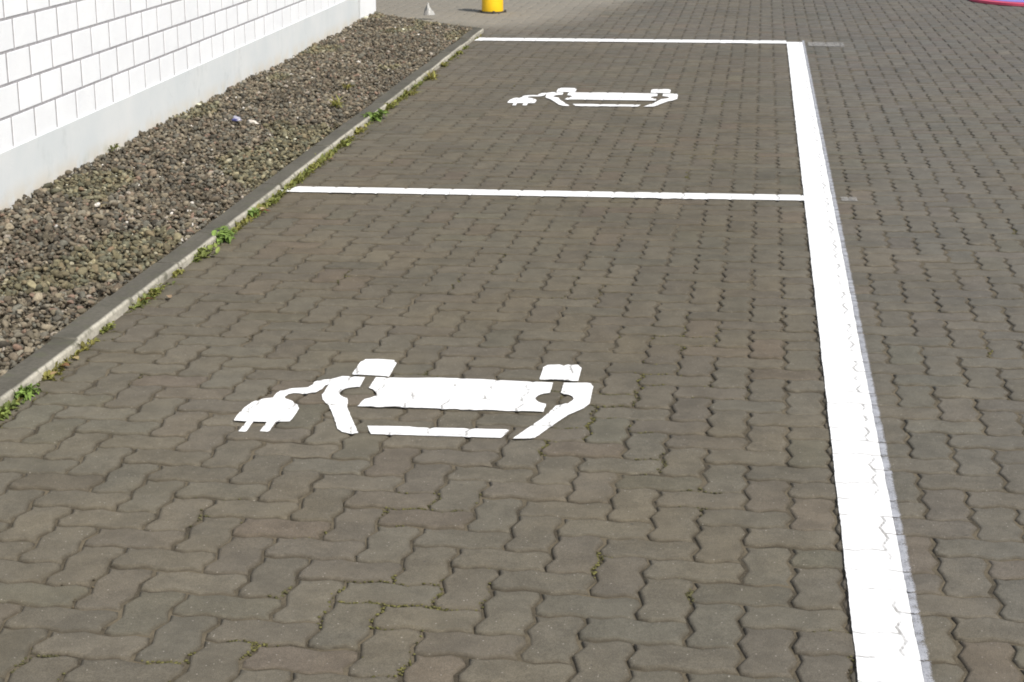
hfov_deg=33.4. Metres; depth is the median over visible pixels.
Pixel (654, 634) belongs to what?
paving
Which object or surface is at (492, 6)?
bollard
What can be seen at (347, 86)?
weed
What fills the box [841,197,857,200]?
faded cross line
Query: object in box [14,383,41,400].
weed
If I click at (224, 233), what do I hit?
weed
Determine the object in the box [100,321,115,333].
weed
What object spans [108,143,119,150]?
weed
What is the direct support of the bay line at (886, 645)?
on the paving
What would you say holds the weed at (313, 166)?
on the paving
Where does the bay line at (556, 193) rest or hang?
on the paving
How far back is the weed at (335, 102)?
10.68 m
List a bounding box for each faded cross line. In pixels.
[808,42,844,46]
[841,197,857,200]
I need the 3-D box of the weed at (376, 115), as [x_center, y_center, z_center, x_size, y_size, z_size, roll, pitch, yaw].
[-0.828,-1.360,10.359,0.160,0.083,0.257,2,16,8]
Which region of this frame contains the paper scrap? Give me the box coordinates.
[247,120,258,123]
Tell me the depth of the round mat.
17.89 m
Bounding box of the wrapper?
[231,116,241,120]
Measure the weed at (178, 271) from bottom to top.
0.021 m
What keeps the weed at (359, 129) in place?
on the paving
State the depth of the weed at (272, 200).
7.94 m
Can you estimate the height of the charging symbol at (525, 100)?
0.003 m
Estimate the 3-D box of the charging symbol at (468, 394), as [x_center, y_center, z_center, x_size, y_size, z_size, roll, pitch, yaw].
[-0.268,0.168,5.155,1.009,0.003,0.781,2,16,8]
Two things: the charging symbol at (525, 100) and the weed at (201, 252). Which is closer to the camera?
the weed at (201, 252)
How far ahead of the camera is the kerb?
6.74 m
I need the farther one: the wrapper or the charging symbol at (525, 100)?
the charging symbol at (525, 100)
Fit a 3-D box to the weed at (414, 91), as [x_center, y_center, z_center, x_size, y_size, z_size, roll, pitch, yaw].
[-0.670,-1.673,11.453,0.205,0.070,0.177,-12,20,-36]
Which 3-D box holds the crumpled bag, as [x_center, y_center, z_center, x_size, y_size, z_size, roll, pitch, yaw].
[-0.791,-3.188,16.366,0.122,0.117,0.089,2,16,8]
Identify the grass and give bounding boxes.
[0,34,481,417]
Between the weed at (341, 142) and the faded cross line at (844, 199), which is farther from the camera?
the weed at (341, 142)
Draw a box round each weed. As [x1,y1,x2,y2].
[0,399,24,420]
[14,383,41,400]
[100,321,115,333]
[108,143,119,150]
[145,283,165,296]
[171,267,185,277]
[193,243,219,259]
[212,226,236,243]
[247,207,266,217]
[262,196,281,204]
[289,173,308,183]
[308,162,320,169]
[327,95,345,107]
[337,138,350,146]
[342,82,352,89]
[354,124,367,134]
[361,109,390,121]
[385,100,398,109]
[405,86,419,94]
[423,68,437,79]
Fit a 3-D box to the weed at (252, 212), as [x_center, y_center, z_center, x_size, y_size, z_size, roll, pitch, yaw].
[-1.172,-0.564,7.676,0.112,0.059,0.134,14,21,39]
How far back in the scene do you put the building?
9.06 m
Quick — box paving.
[0,0,1023,681]
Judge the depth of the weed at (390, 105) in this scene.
10.83 m
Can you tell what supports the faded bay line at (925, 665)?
on the paving
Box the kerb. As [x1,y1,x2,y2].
[0,17,483,406]
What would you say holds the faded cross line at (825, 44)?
on the paving
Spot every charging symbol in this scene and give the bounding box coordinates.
[234,359,592,438]
[507,88,677,106]
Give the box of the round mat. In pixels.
[970,0,1023,5]
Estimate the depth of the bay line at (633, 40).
14.59 m
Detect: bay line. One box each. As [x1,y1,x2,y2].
[283,186,803,200]
[474,38,786,43]
[787,42,923,681]
[802,40,933,681]
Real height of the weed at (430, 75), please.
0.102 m
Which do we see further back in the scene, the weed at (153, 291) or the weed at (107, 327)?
the weed at (153, 291)
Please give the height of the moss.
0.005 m
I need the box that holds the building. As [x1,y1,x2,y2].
[0,0,375,209]
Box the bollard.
[479,0,505,13]
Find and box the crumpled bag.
[423,3,434,14]
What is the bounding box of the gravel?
[0,11,471,376]
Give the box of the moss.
[0,46,1016,681]
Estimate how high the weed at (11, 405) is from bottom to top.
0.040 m
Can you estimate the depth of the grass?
7.63 m
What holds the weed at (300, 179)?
on the paving

